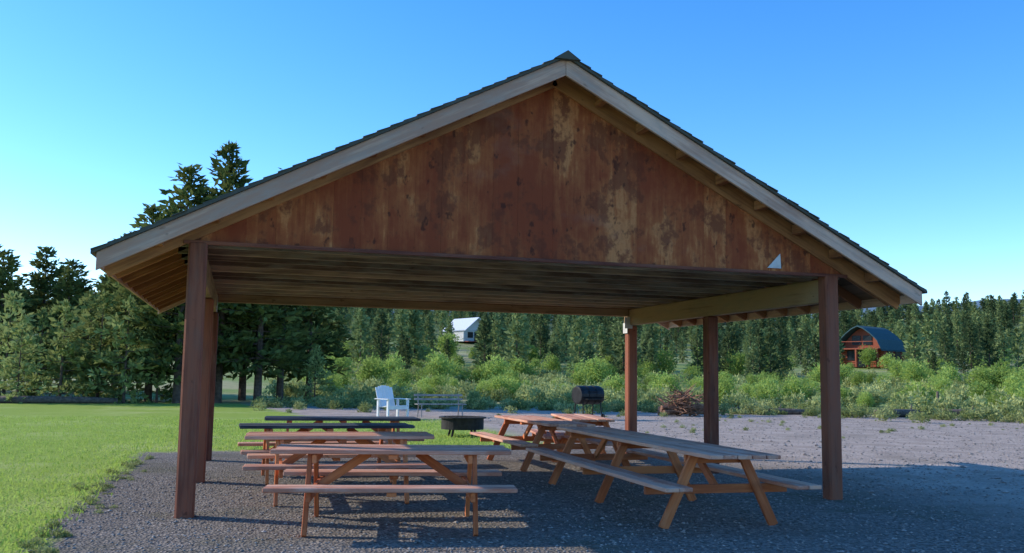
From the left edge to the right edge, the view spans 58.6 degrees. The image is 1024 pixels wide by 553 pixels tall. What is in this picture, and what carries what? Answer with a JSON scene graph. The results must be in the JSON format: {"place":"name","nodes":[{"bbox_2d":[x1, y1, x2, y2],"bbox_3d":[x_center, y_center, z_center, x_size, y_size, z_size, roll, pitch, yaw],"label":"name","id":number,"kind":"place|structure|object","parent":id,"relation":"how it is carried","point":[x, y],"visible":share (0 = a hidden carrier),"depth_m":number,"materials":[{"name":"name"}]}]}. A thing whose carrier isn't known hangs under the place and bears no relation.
{"place":"outdoors","nodes":[
{"label":"outdoors","id":0,"kind":"place"},
{"bbox_2d":[0,415,543,552],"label":"lawn grass","id":1,"kind":"structure","parent":0,"point":[74,493],"depth_m":18.06,"materials":[{"name":"green plant"}]},
{"bbox_2d":[0,299,1023,552],"bbox_3d":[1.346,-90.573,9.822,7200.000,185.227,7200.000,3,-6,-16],"label":"ground","id":2,"kind":"structure","parent":0,"point":[224,463],"depth_m":11.36,"materials":[{"name":"grey gravel"}]},
{"bbox_2d":[0,244,19,352],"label":"pine tree","id":3,"kind":"object","parent":2,"relation":"on","point":[6,282],"visible":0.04,"depth_m":53.98,"materials":[{"name":"green plant"}]},
{"bbox_2d":[0,249,46,389],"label":"pine tree","id":4,"kind":"object","parent":2,"relation":"on","point":[9,270],"visible":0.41,"depth_m":51.21,"materials":[{"name":"green plant"}]},
{"bbox_2d":[0,321,52,402],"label":"young pine","id":5,"kind":"object","parent":2,"relation":"on","point":[15,373],"visible":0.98,"depth_m":39.81,"materials":[{"name":"green plant"}]},
{"bbox_2d":[0,290,52,395],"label":"young pine","id":6,"kind":"object","parent":2,"relation":"on","point":[6,335],"visible":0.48,"depth_m":42.99,"materials":[{"name":"green plant"}]},
{"bbox_2d":[2,307,72,395],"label":"young pine","id":7,"kind":"object","parent":2,"relation":"on","point":[41,316],"visible":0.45,"depth_m":42.33,"materials":[{"name":"green plant"}]},
{"bbox_2d":[17,246,69,390],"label":"pine tree","id":8,"kind":"object","parent":2,"relation":"on","point":[43,285],"visible":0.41,"depth_m":54.25,"materials":[{"name":"green plant"}]},
{"bbox_2d":[0,392,117,402],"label":"fallen log","id":9,"kind":"object","parent":2,"relation":"on","point":[48,399],"visible":0.96,"depth_m":39.59,"materials":[{"name":"brown wood"}]},
{"bbox_2d":[23,298,101,396],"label":"young pine","id":10,"kind":"object","parent":2,"relation":"on","point":[67,347],"visible":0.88,"depth_m":40.72,"materials":[{"name":"green plant"}]},
{"bbox_2d":[31,269,97,393],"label":"pine tree","id":11,"kind":"object","parent":2,"relation":"on","point":[68,278],"visible":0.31,"depth_m":52.79,"materials":[{"name":"green plant"}]},
{"bbox_2d":[49,258,96,388],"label":"pine tree","id":12,"kind":"object","parent":2,"relation":"on","point":[81,271],"visible":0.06,"depth_m":58.59,"materials":[{"name":"green plant"}]},
{"bbox_2d":[41,289,127,400],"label":"young pine","id":13,"kind":"object","parent":2,"relation":"on","point":[106,298],"visible":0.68,"depth_m":41.88,"materials":[{"name":"green plant"}]},
{"bbox_2d":[50,289,121,397],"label":"young pine","id":14,"kind":"object","parent":2,"relation":"on","point":[91,297],"visible":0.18,"depth_m":44.74,"materials":[{"name":"green plant"}]},
{"bbox_2d":[76,273,112,331],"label":"pine tree","id":15,"kind":"object","parent":2,"relation":"on","point":[102,278],"visible":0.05,"depth_m":56.95,"materials":[{"name":"green plant"}]},
{"bbox_2d":[88,280,124,378],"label":"pine tree","id":16,"kind":"object","parent":2,"relation":"on","point":[110,284],"depth_m":55.08,"materials":[{"name":"green plant"}]},
{"bbox_2d":[75,231,145,388],"bbox_3d":[-19.579,1.944,46.245,4.725,8.732,4.319,1,-6,-1],"label":"pine tree","id":17,"kind":"object","parent":2,"relation":"on","point":[108,288],"visible":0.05,"depth_m":46.28,"materials":[{"name":"green plant"}]},
{"bbox_2d":[76,282,160,400],"bbox_3d":[-18.976,3.202,44.269,4.168,6.345,4.051,-4,-8,37],"label":"young pine","id":18,"kind":"object","parent":2,"relation":"on","point":[119,309],"visible":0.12,"depth_m":44.01,"materials":[{"name":"green plant"}]},
{"bbox_2d":[78,294,166,403],"bbox_3d":[-17.448,3.381,41.125,3.347,5.242,3.443,0,-6,10],"label":"young pine","id":19,"kind":"object","parent":2,"relation":"on","point":[133,366],"visible":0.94,"depth_m":40.91,"materials":[{"name":"green plant"}]},
{"bbox_2d":[105,203,185,401],"bbox_3d":[-17.154,1.266,44.085,4.799,9.702,5.250,5,-7,-32],"label":"pine tree","id":20,"kind":"object","parent":2,"relation":"on","point":[151,211],"visible":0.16,"depth_m":43.50,"materials":[{"name":"green plant"}]},
{"bbox_2d":[119,312,182,403],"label":"young pine","id":21,"kind":"object","parent":2,"relation":"on","point":[165,391],"visible":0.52,"depth_m":42.00,"materials":[{"name":"green plant"}]},
{"bbox_2d":[124,163,235,402],"bbox_3d":[-15.317,0.391,43.080,5.774,11.304,5.763,6,-8,-38],"label":"pine tree","id":22,"kind":"object","parent":2,"relation":"on","point":[189,186],"visible":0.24,"depth_m":41.98,"materials":[{"name":"green plant"}]},
{"bbox_2d":[154,205,236,379],"bbox_3d":[-15.688,1.061,46.415,5.775,10.672,5.279,3,-6,-16],"label":"pine tree","id":23,"kind":"object","parent":2,"relation":"on","point":[173,335],"depth_m":45.45,"materials":[{"name":"green plant"}]},
{"bbox_2d":[159,140,260,402],"bbox_3d":[-14.105,-0.263,44.206,5.050,12.908,4.976,1,-6,1],"label":"pine tree","id":24,"kind":"object","parent":2,"relation":"on","point":[230,172],"visible":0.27,"depth_m":43.83,"materials":[{"name":"green plant"}]},
{"bbox_2d":[227,316,287,400],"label":"pine tree","id":25,"kind":"object","parent":2,"relation":"on","point":[242,389],"visible":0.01,"depth_m":47.52,"materials":[{"name":"green plant"}]},
{"bbox_2d":[216,303,312,399],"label":"pine tree","id":26,"kind":"object","parent":2,"relation":"on","point":[282,355],"visible":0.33,"depth_m":43.37,"materials":[{"name":"green plant"}]},
{"bbox_2d":[242,168,338,400],"bbox_3d":[-11.378,0.482,46.745,5.250,12.042,5.239,3,-7,-19],"label":"pine tree","id":27,"kind":"object","parent":2,"relation":"on","point":[296,366],"visible":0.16,"depth_m":46.09,"materials":[{"name":"green plant"}]},
{"bbox_2d":[274,305,357,400],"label":"pine tree","id":28,"kind":"object","parent":2,"relation":"on","point":[320,320],"visible":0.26,"depth_m":48.89,"materials":[{"name":"green plant"}]},
{"bbox_2d":[296,346,337,402],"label":"young pine","id":29,"kind":"object","parent":2,"relation":"on","point":[326,381],"visible":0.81,"depth_m":44.77,"materials":[{"name":"green plant"}]},
{"bbox_2d":[238,423,414,484],"bbox_3d":[-2.643,2.504,13.005,2.423,0.787,1.686,3,-6,-17],"label":"picnic table","id":30,"kind":"object","parent":2,"relation":"on","point":[327,427],"visible":0.65,"depth_m":12.91,"materials":[{"name":"brown wood"}]},
{"bbox_2d":[242,432,434,506],"bbox_3d":[-2.085,2.300,11.043,2.225,0.787,1.686,2,-6,-14],"label":"picnic table","id":31,"kind":"object","parent":2,"relation":"on","point":[279,466],"visible":0.76,"depth_m":10.77,"materials":[{"name":"brown wood"}]},
{"bbox_2d":[264,416,423,462],"bbox_3d":[-2.837,2.742,15.230,2.526,0.788,1.686,2,-6,-13],"label":"picnic table","id":32,"kind":"object","parent":2,"relation":"on","point":[345,419],"visible":0.45,"depth_m":14.98,"materials":[{"name":"brown wood"}]},
{"bbox_2d":[262,444,517,536],"bbox_3d":[-1.188,2.102,9.097,2.323,0.787,1.686,2,-6,-6],"label":"picnic table","id":33,"kind":"object","parent":2,"relation":"on","point":[327,477],"visible":0.98,"depth_m":8.85,"materials":[{"name":"brown wood"}]},
{"bbox_2d":[375,385,408,415],"bbox_3d":[-4.037,4.194,30.436,0.886,1.104,0.995,-5,-9,43],"label":"lawn chair","id":34,"kind":"object","parent":2,"relation":"on","point":[385,396],"visible":0.92,"depth_m":30.52,"materials":[{"name":"white paint"}]},
{"bbox_2d":[414,393,466,416],"bbox_3d":[-2.551,4.572,32.390,1.800,0.828,0.560,3,-7,-21],"label":"park bench","id":35,"kind":"object","parent":2,"relation":"on","point":[418,398],"visible":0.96,"depth_m":32.47,"materials":[{"name":"grey wood"}]},
{"bbox_2d":[443,317,480,341],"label":"white cabin","id":36,"kind":"object","parent":2,"relation":"on","point":[465,328],"visible":0.42,"depth_m":191.49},
{"bbox_2d":[468,332,476,340],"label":"windows and door","id":37,"kind":"structure","parent":36,"relation":"in","point":[470,334],"depth_m":190.93,"materials":[{"name":"black glass"}]},
{"bbox_2d":[439,416,485,436],"bbox_3d":[-1.213,3.676,22.332,1.160,0.488,1.160,3,-6,-16],"label":"fire pit","id":38,"kind":"object","parent":2,"relation":"on","point":[470,423],"visible":1,"depth_m":21.92,"materials":[{"name":"black metal"}]},
{"bbox_2d":[5,282,1023,379],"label":"distant forest","id":39,"kind":"object","parent":2,"relation":"on","point":[986,333],"visible":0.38,"depth_m":107.31,"materials":[{"name":"green plant"}]},
{"bbox_2d":[14,394,1023,552],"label":"weeds","id":40,"kind":"object","parent":2,"relation":"on","point":[515,405],"visible":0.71,"depth_m":37.78,"materials":[{"name":"green plant"}]},
{"bbox_2d":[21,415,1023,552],"bbox_3d":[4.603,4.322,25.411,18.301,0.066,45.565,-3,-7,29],"label":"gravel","id":41,"kind":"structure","parent":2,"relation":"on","point":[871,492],"depth_m":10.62,"materials":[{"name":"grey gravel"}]},
{"bbox_2d":[90,50,926,518],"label":"picnic pavilion","id":42,"kind":"structure","parent":41,"relation":"on","point":[568,182],"depth_m":11.10,"materials":[{"name":"brown wood"}]},
{"bbox_2d":[470,415,613,471],"bbox_3d":[0.479,2.819,15.477,1.686,0.786,3.025,3,-6,-17],"label":"picnic table","id":43,"kind":"object","parent":2,"relation":"on","point":[543,424],"visible":0.82,"depth_m":14.76,"materials":[{"name":"brown wood"}]},
{"bbox_2d":[530,414,615,461],"bbox_3d":[1.267,2.979,16.852,1.686,0.787,2.320,2,-6,-6],"label":"picnic table","id":44,"kind":"object","parent":2,"relation":"on","point":[591,419],"visible":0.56,"depth_m":16.12,"materials":[{"name":"brown wood"}]},
{"bbox_2d":[572,385,604,417],"bbox_3d":[2.743,4.450,32.255,1.000,1.193,0.871,5,-7,-31],"label":"barrel grill","id":45,"kind":"object","parent":2,"relation":"on","point":[583,395],"visible":0.84,"depth_m":32.13,"materials":[{"name":"black metal"}]},
{"bbox_2d":[262,359,1023,413],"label":"sagebrush","id":46,"kind":"object","parent":2,"relation":"on","point":[541,390],"visible":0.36,"depth_m":50.65,"materials":[{"name":"green plant"}]},
{"bbox_2d":[287,330,1023,408],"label":"willow thicket","id":47,"kind":"object","parent":2,"relation":"on","point":[499,375],"visible":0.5,"depth_m":70.58,"materials":[{"name":"green plant"}]},
{"bbox_2d":[526,427,821,528],"bbox_3d":[1.632,2.361,11.098,1.686,0.787,4.826,3,-6,-15],"label":"picnic table","id":48,"kind":"object","parent":2,"relation":"on","point":[701,457],"visible":0.98,"depth_m":9.96,"materials":[{"name":"brown wood"}]},
{"bbox_2d":[652,383,703,415],"bbox_3d":[6.844,4.908,36.358,2.499,1.357,2.513,3,-6,-16],"label":"brush pile","id":49,"kind":"object","parent":2,"relation":"on","point":[683,405],"visible":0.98,"depth_m":36.08,"materials":[{"name":"brown plant"}]},
{"bbox_2d":[728,404,805,414],"bbox_3d":[11.087,5.729,39.446,4.013,0.466,0.356,0,-6,8],"label":"fallen log","id":50,"kind":"object","parent":2,"relation":"on","point":[794,411],"visible":0.41,"depth_m":39.18,"materials":[{"name":"brown wood"}]},
{"bbox_2d":[840,325,906,367],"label":"log cabin","id":51,"kind":"object","parent":2,"relation":"on","point":[883,341],"visible":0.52,"depth_m":109.24,"materials":[{"name":"brown wood"}]},
{"bbox_2d":[847,335,900,366],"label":"windows and door","id":52,"kind":"structure","parent":51,"relation":"in","point":[850,353],"depth_m":109.27,"materials":[{"name":"black glass"}]},
{"bbox_2d":[873,404,932,416],"bbox_3d":[16.584,5.659,38.479,3.419,0.564,0.412,4,-7,-26],"label":"fallen log","id":53,"kind":"object","parent":2,"relation":"on","point":[903,412],"visible":0.29,"depth_m":38.25,"materials":[{"name":"wood"}]},
{"bbox_2d":[941,405,989,415],"bbox_3d":[20.142,5.969,40.556,2.622,0.498,0.374,-1,-6,13],"label":"fallen log","id":54,"kind":"object","parent":2,"relation":"on","point":[956,411],"visible":0.22,"depth_m":40.55,"materials":[{"name":"brown wood"}]},
{"bbox_2d":[0,0,1023,306],"label":"sky","id":55,"kind":"structure","parent":0,"point":[898,125],"materials":[{"name":"blue"}]}
]}

